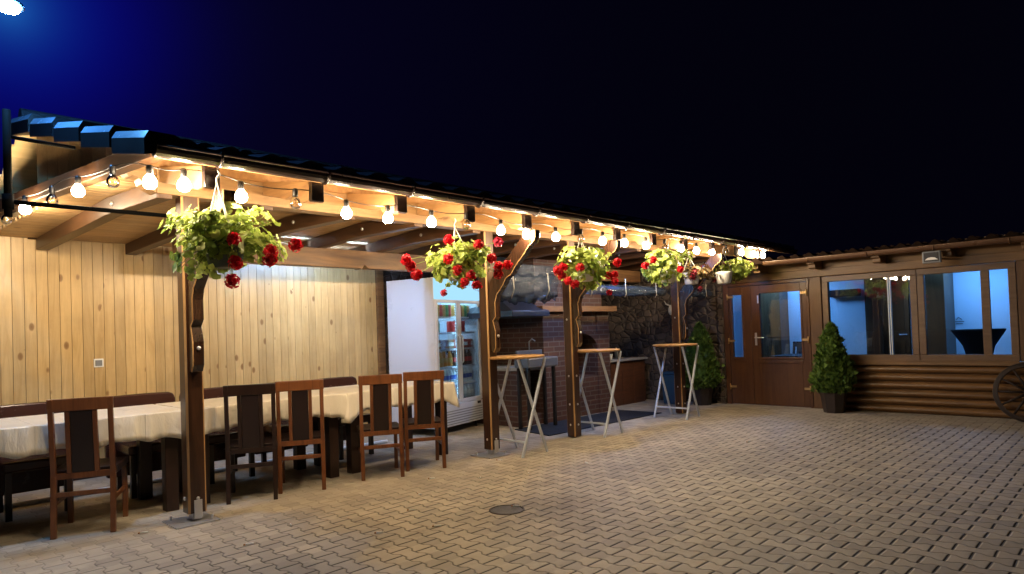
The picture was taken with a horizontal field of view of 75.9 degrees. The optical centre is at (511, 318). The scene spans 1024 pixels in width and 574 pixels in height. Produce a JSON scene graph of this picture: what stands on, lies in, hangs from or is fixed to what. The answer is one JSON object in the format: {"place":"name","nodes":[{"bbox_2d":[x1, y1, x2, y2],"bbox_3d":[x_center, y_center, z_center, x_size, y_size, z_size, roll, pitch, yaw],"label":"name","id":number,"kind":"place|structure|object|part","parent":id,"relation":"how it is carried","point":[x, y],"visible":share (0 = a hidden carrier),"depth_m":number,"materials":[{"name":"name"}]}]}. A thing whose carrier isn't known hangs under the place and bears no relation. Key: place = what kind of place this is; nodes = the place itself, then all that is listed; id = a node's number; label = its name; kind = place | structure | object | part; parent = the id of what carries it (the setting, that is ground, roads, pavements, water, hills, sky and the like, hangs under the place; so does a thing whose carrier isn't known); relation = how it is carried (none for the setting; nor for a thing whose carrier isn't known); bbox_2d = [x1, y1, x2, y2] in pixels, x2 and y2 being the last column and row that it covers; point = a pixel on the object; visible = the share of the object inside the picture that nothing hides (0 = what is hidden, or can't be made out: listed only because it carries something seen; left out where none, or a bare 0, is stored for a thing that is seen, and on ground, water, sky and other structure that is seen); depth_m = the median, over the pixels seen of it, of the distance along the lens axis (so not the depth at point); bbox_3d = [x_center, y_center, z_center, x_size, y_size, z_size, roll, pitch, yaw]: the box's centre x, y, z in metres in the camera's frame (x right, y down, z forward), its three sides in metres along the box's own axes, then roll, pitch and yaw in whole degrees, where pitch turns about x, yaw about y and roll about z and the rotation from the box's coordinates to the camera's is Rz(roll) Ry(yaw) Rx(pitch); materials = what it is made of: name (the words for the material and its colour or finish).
{"place":"outdoors","nodes":[
{"label":"outdoors","id":0,"kind":"place"},
{"bbox_2d":[0,399,1023,573],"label":"paved yard","id":1,"kind":"structure","parent":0,"point":[786,490],"depth_m":5.06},
{"bbox_2d":[0,0,24,14],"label":"corner lamp","id":2,"kind":"object","parent":1,"relation":"on","point":[13,7],"visible":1,"depth_m":4.43,"materials":[{"name":"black paint"}]},
{"bbox_2d":[0,402,67,521],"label":"dining chair","id":3,"kind":"object","parent":1,"relation":"on","point":[28,474],"visible":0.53,"depth_m":5.58,"materials":[{"name":"brown wood"}]},
{"bbox_2d":[46,396,128,539],"bbox_3d":[-3.211,1.089,4.996,0.418,1.003,0.528,-2,-1,-21],"label":"dining chair","id":4,"kind":"object","parent":1,"relation":"on","point":[84,459],"visible":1,"depth_m":4.79,"materials":[{"name":"brown wood"}]},
{"bbox_2d":[104,392,182,498],"bbox_3d":[-3.434,1.173,6.201,0.547,0.897,0.630,-3,-2,44],"label":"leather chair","id":5,"kind":"object","parent":1,"relation":"on","point":[128,449],"visible":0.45,"depth_m":6.20,"materials":[{"name":"brown wood"}]},
{"bbox_2d":[136,437,178,511],"bbox_3d":[-3.585,1.197,5.125,0.860,0.815,1.690,-3,-2,44],"label":"dining table","id":6,"kind":"object","parent":1,"relation":"on","point":[170,474],"visible":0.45,"depth_m":5.41,"materials":[{"name":"brown wood"}]},
{"bbox_2d":[0,404,180,458],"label":"tablecloth","id":7,"kind":"object","parent":6,"relation":"on","point":[23,437],"visible":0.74,"depth_m":5.06,"materials":[{"name":"beige fabric"}]},
{"bbox_2d":[0,236,385,480],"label":"plank wall","id":8,"kind":"structure","parent":1,"relation":"on","point":[70,311],"depth_m":7.34,"materials":[{"name":"brown wood"}]},
{"bbox_2d":[94,359,103,366],"bbox_3d":[-4.369,0.474,6.939,0.021,0.090,0.090,-3,-2,44],"label":"power socket","id":9,"kind":"object","parent":8,"relation":"attached to","point":[98,362],"visible":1,"depth_m":6.93,"materials":[{"name":"white plastic"}]},
{"bbox_2d":[3,439,387,508],"bbox_3d":[-3.253,1.606,6.771,0.042,0.042,4.700,-3,-2,44],"label":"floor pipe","id":10,"kind":"object","parent":1,"relation":"on","point":[39,500],"visible":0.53,"depth_m":6.30,"materials":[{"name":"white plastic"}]},
{"bbox_2d":[179,387,254,483],"bbox_3d":[-2.959,1.167,6.687,0.547,0.897,0.630,-3,-2,44],"label":"leather chair","id":11,"kind":"object","parent":1,"relation":"on","point":[216,446],"visible":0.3,"depth_m":6.65,"materials":[{"name":"brown wood"}]},
{"bbox_2d":[223,383,277,504],"bbox_3d":[-2.301,1.074,5.822,0.418,1.003,0.528,-2,-1,-19],"label":"dining chair","id":12,"kind":"object","parent":1,"relation":"on","point":[251,438],"visible":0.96,"depth_m":5.61,"materials":[{"name":"brown wood"}]},
{"bbox_2d":[178,417,338,503],"bbox_3d":[-2.456,1.181,6.280,0.860,0.815,1.440,-3,-2,44],"label":"dining table","id":13,"kind":"object","parent":1,"relation":"on","point":[331,447],"visible":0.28,"depth_m":6.45,"materials":[{"name":"brown wood"}]},
{"bbox_2d":[155,391,346,433],"bbox_3d":[-2.454,0.911,6.292,1.016,0.286,1.614,-3,-2,44],"label":"tablecloth","id":14,"kind":"object","parent":13,"relation":"on","point":[335,404],"visible":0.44,"depth_m":6.03,"materials":[{"name":"beige fabric"}]},
{"bbox_2d":[255,382,313,461],"bbox_3d":[-2.455,1.159,7.202,0.547,0.897,0.630,-3,-2,44],"label":"leather chair","id":15,"kind":"object","parent":1,"relation":"on","point":[268,428],"visible":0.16,"depth_m":7.11,"materials":[{"name":"brown wood"}]},
{"bbox_2d":[275,379,325,493],"bbox_3d":[-1.966,1.068,6.131,0.418,1.003,0.528,-2,-1,-17],"label":"dining chair","id":16,"kind":"object","parent":1,"relation":"on","point":[301,432],"visible":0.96,"depth_m":5.92,"materials":[{"name":"brown wood"}]},
{"bbox_2d":[312,376,373,459],"bbox_3d":[-1.966,1.153,7.702,0.547,0.897,0.630,-3,-2,44],"label":"leather chair","id":17,"kind":"object","parent":1,"relation":"on","point":[339,381],"visible":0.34,"depth_m":7.71,"materials":[{"name":"brown wood"}]},
{"bbox_2d":[356,374,404,480],"bbox_3d":[-1.327,1.054,6.551,0.418,1.003,0.528,-2,-1,-18],"label":"dining chair","id":18,"kind":"object","parent":1,"relation":"on","point":[381,423],"visible":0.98,"depth_m":6.34,"materials":[{"name":"brown wood"}]},
{"bbox_2d":[313,401,447,473],"bbox_3d":[-1.449,1.167,7.309,0.860,0.815,1.360,-3,-2,44],"label":"dining table","id":19,"kind":"object","parent":1,"relation":"on","point":[352,449],"visible":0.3,"depth_m":6.66,"materials":[{"name":"brown wood"}]},
{"bbox_2d":[312,380,459,422],"bbox_3d":[-1.459,0.901,7.300,1.025,0.295,1.541,-3,-2,44],"label":"tablecloth","id":20,"kind":"object","parent":19,"relation":"on","point":[352,393],"visible":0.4,"depth_m":6.99,"materials":[{"name":"beige fabric"}]},
{"bbox_2d":[0,108,797,529],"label":"wooden pavilion","id":21,"kind":"structure","parent":1,"relation":"on","point":[330,236],"depth_m":6.16,"materials":[{"name":"brown wood"}]},
{"bbox_2d":[2,109,167,217],"bbox_3d":[-3.031,-1.044,4.760,0.068,0.720,1.074,-3,-2,44],"label":"curtain frame","id":22,"kind":"object","parent":21,"relation":"attached to","point":[9,202],"visible":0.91,"depth_m":4.41,"materials":[{"name":"black paint"}]},
{"bbox_2d":[158,170,302,288],"bbox_3d":[-1.861,-0.594,4.461,0.869,0.836,0.660,-2,-1,2],"label":"hanging geranium","id":23,"kind":"object","parent":21,"relation":"hanging from","point":[223,245],"visible":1,"depth_m":4.33,"materials":[{"name":"green plant"}]},
{"bbox_2d":[1,162,764,257],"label":"festoon lights","id":24,"kind":"object","parent":21,"relation":"hanging from","point":[150,182],"visible":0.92,"depth_m":5.26},
{"bbox_2d":[400,219,512,295],"bbox_3d":[-0.609,-0.561,6.051,0.658,0.763,1.308,-3,-2,44],"label":"hanging geranium","id":25,"kind":"object","parent":21,"relation":"hanging from","point":[459,266],"visible":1,"depth_m":6.00,"materials":[{"name":"green plant"}]},
{"bbox_2d":[493,263,558,304],"bbox_3d":[0.125,-0.412,8.028,0.214,0.511,1.260,-3,-2,44],"label":"rolled curtain","id":26,"kind":"object","parent":21,"relation":"hanging from","point":[529,284],"visible":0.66,"depth_m":8.15,"materials":[{"name":"clear plastic"}]},
{"bbox_2d":[553,235,621,294],"bbox_3d":[0.660,-0.628,7.360,0.716,0.765,1.304,-3,-2,44],"label":"hanging geranium","id":27,"kind":"object","parent":21,"relation":"hanging from","point":[586,269],"visible":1,"depth_m":7.39,"materials":[{"name":"green plant"}]},
{"bbox_2d":[561,279,666,297],"bbox_3d":[1.544,-0.433,9.507,0.153,0.258,2.440,-3,-2,44],"label":"rolled curtain","id":28,"kind":"object","parent":21,"relation":"hanging from","point":[622,290],"visible":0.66,"depth_m":9.64,"materials":[{"name":"grey plastic"}]},
{"bbox_2d":[641,240,693,287],"bbox_3d":[1.842,-0.731,8.551,0.726,0.652,1.311,-3,-2,44],"label":"hanging geranium","id":29,"kind":"object","parent":21,"relation":"hanging from","point":[666,270],"visible":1,"depth_m":8.68,"materials":[{"name":"green plant"}]},
{"bbox_2d":[667,284,712,297],"bbox_3d":[3.003,-0.457,11.003,0.147,0.251,1.300,-3,-2,44],"label":"rolled curtain","id":30,"kind":"object","parent":21,"relation":"hanging from","point":[704,293],"visible":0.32,"depth_m":11.19,"materials":[{"name":"grey plastic"}]},
{"bbox_2d":[676,254,722,291],"bbox_3d":[2.823,-0.711,9.933,0.728,0.644,0.597,-2,-1,-19],"label":"hanging geranium","id":31,"kind":"object","parent":21,"relation":"hanging from","point":[693,274],"visible":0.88,"depth_m":9.85,"materials":[{"name":"green plant"}]},
{"bbox_2d":[714,247,755,283],"bbox_3d":[3.385,-0.818,10.193,0.614,0.580,0.806,-3,-2,44],"label":"hanging geranium","id":32,"kind":"object","parent":21,"relation":"hanging from","point":[731,270],"visible":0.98,"depth_m":10.05,"materials":[{"name":"green plant"}]},
{"bbox_2d":[383,271,447,373],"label":"alcove wall","id":33,"kind":"structure","parent":1,"relation":"on","point":[392,275],"depth_m":9.62,"materials":[{"name":"stone"}]},
{"bbox_2d":[402,370,446,471],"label":"dining chair","id":34,"kind":"object","parent":1,"relation":"on","point":[424,416],"visible":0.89,"depth_m":6.69,"materials":[{"name":"brown wood"}]},
{"bbox_2d":[386,277,482,428],"bbox_3d":[-1.074,0.535,9.448,0.875,2.140,1.100,-3,-1,29],"label":"drinks fridge","id":35,"kind":"object","parent":1,"relation":"on","point":[430,328],"visible":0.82,"depth_m":9.09,"materials":[{"name":"white metal"}]},
{"bbox_3d":[-0.862,0.466,9.013,0.073,1.441,0.545,-3,-1,29],"label":"door","id":36,"kind":"part","parent":35,"relation":"part of","materials":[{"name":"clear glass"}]},
{"bbox_3d":[-0.591,0.467,9.491,0.073,1.441,0.545,-3,-1,29],"label":"door","id":37,"kind":"part","parent":35,"relation":"part of","materials":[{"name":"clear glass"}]},
{"bbox_2d":[489,505,524,514],"bbox_3d":[-0.040,1.475,5.054,0.278,0.005,0.278,-3,-2,44],"label":"drain cover","id":38,"kind":"object","parent":1,"relation":"on","point":[503,510],"visible":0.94,"depth_m":5.04,"materials":[{"name":"metal"}]},
{"bbox_2d":[487,354,547,457],"bbox_3d":[0.057,0.976,7.456,0.666,1.104,0.666,-3,-2,44],"label":"bar table","id":39,"kind":"object","parent":1,"relation":"on","point":[518,357],"visible":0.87,"depth_m":7.32,"materials":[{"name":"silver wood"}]},
{"bbox_2d":[471,257,616,427],"bbox_3d":[0.336,0.327,10.482,1.600,2.500,2.550,-3,-2,44],"label":"brick barbecue","id":40,"kind":"object","parent":1,"relation":"on","point":[522,324],"visible":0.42,"depth_m":9.95,"materials":[{"name":"brown brick"}]},
{"bbox_2d":[515,410,661,435],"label":"concrete floor","id":41,"kind":"structure","parent":1,"relation":"on","point":[551,429],"depth_m":9.64,"materials":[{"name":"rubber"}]},
{"bbox_2d":[514,338,557,429],"bbox_3d":[0.351,0.917,9.273,0.295,1.270,0.630,-3,-2,44],"label":"white sink","id":42,"kind":"object","parent":41,"relation":"on","point":[551,361],"visible":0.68,"depth_m":9.22,"materials":[{"name":"ceramic"}]},
{"bbox_2d":[577,348,622,437],"bbox_3d":[1.105,0.963,8.613,0.666,1.104,0.666,-3,-2,44],"label":"bar table","id":43,"kind":"object","parent":1,"relation":"on","point":[587,352],"visible":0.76,"depth_m":8.47,"materials":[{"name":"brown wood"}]},
{"bbox_2d":[610,357,647,406],"bbox_3d":[1.758,1.149,11.887,0.720,0.815,1.490,-3,-2,44],"label":"bar counter","id":44,"kind":"object","parent":1,"relation":"on","point":[630,387],"visible":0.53,"depth_m":11.82,"materials":[{"name":"brown wood"}]},
{"bbox_2d":[601,259,726,403],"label":"stone wall","id":45,"kind":"structure","parent":1,"relation":"on","point":[640,326],"depth_m":12.32,"materials":[{"name":"brown stone"}]},
{"bbox_2d":[664,301,671,314],"bbox_3d":[2.915,-0.191,12.073,0.270,0.268,0.058,-3,-2,44],"label":"wall ornament","id":46,"kind":"object","parent":45,"relation":"attached to","point":[669,311],"depth_m":12.06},
{"bbox_2d":[662,371,674,403],"bbox_3d":[2.842,1.232,11.646,0.300,0.558,0.300,-3,-2,44],"label":"waste bin","id":47,"kind":"object","parent":1,"relation":"on","point":[668,376],"visible":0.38,"depth_m":11.54,"materials":[{"name":"blue plastic"}]},
{"bbox_2d":[652,343,699,419],"bbox_3d":[2.477,0.941,9.887,0.666,1.104,0.666,-3,-2,44],"label":"bar table","id":48,"kind":"object","parent":1,"relation":"on","point":[687,368],"visible":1,"depth_m":9.80,"materials":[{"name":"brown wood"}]},
{"bbox_2d":[685,321,724,405],"bbox_3d":[3.245,0.759,11.306,0.827,1.463,0.773,-3,-2,44],"label":"potted thuja","id":49,"kind":"object","parent":1,"relation":"on","point":[707,371],"visible":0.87,"depth_m":11.17,"materials":[{"name":"plant"}]},
{"bbox_2d":[807,320,858,412],"bbox_3d":[4.780,0.712,9.816,0.709,1.388,0.679,-3,-1,26],"label":"potted thuja","id":50,"kind":"object","parent":1,"relation":"on","point":[833,377],"visible":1,"depth_m":9.68,"materials":[{"name":"plant"}]},
{"bbox_2d":[719,231,1023,418],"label":"log cabin","id":51,"kind":"object","parent":1,"relation":"on","point":[896,311],"visible":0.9,"depth_m":10.37,"materials":[{"name":"brown wood"}]},
{"bbox_2d":[726,286,754,403],"bbox_3d":[3.896,0.462,11.179,0.412,1.992,0.089,-3,-2,44],"label":"door","id":52,"kind":"structure","parent":51,"relation":"in","point":[743,389],"depth_m":11.13,"materials":[{"name":"brown wood"}]},
{"bbox_2d":[750,282,811,406],"bbox_3d":[4.370,0.435,10.693,0.937,1.992,0.120,-3,-2,44],"label":"door","id":53,"kind":"structure","parent":51,"relation":"in","point":[778,381],"depth_m":10.70,"materials":[{"name":"brown wood"}]},
{"bbox_2d":[821,269,920,359],"bbox_3d":[5.329,-0.020,9.790,1.285,1.298,0.090,-3,-2,44],"label":"window","id":54,"kind":"structure","parent":51,"relation":"in","point":[912,275],"depth_m":9.58,"materials":[{"name":"brown wood"}]},
{"bbox_2d":[864,278,883,353],"bbox_3d":[6.555,0.317,11.707,0.430,2.108,0.098,-3,-2,44],"label":"inner door","id":55,"kind":"structure","parent":51,"relation":"in","point":[872,287],"depth_m":11.72,"materials":[{"name":"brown wood"}]},
{"bbox_2d":[880,276,911,353],"bbox_3d":[6.353,0.306,10.850,0.400,2.108,0.130,-3,-2,44],"label":"inner door","id":56,"kind":"structure","parent":51,"relation":"in","point":[899,285],"depth_m":10.82,"materials":[{"name":"white wood"}]},
{"bbox_2d":[922,250,941,263],"bbox_3d":[5.775,-0.823,8.961,0.215,0.160,0.436,-3,-2,44],"label":"floodlight","id":57,"kind":"object","parent":51,"relation":"attached to","point":[931,257],"visible":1,"depth_m":8.80,"materials":[{"name":"grey plastic"}]},
{"bbox_2d":[916,261,1020,360],"bbox_3d":[6.193,-0.068,8.945,1.125,1.298,0.090,-3,-2,44],"label":"window","id":58,"kind":"structure","parent":51,"relation":"in","point":[984,269],"depth_m":8.78,"materials":[{"name":"brown wood"}]},
{"bbox_2d":[951,328,1006,353],"bbox_3d":[7.027,0.740,9.854,0.690,1.152,0.690,-3,-2,44],"label":"cocktail table","id":59,"kind":"object","parent":51,"relation":"on","point":[970,341],"visible":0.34,"depth_m":9.71,"materials":[{"name":"black fabric"}]},
{"bbox_2d":[992,362,1023,421],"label":"wagon wheel","id":60,"kind":"object","parent":1,"relation":"on","point":[999,378],"visible":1,"depth_m":8.43,"materials":[{"name":"brown wood"}]},
{"bbox_2d":[0,0,1023,262],"label":"sky","id":61,"kind":"structure","parent":0,"point":[810,126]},
{"bbox_2d":[792,341,801,353],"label":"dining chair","id":62,"kind":"object","parent":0,"point":[798,345],"visible":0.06,"depth_m":11.79,"materials":[{"name":"brown wood"}]}
]}

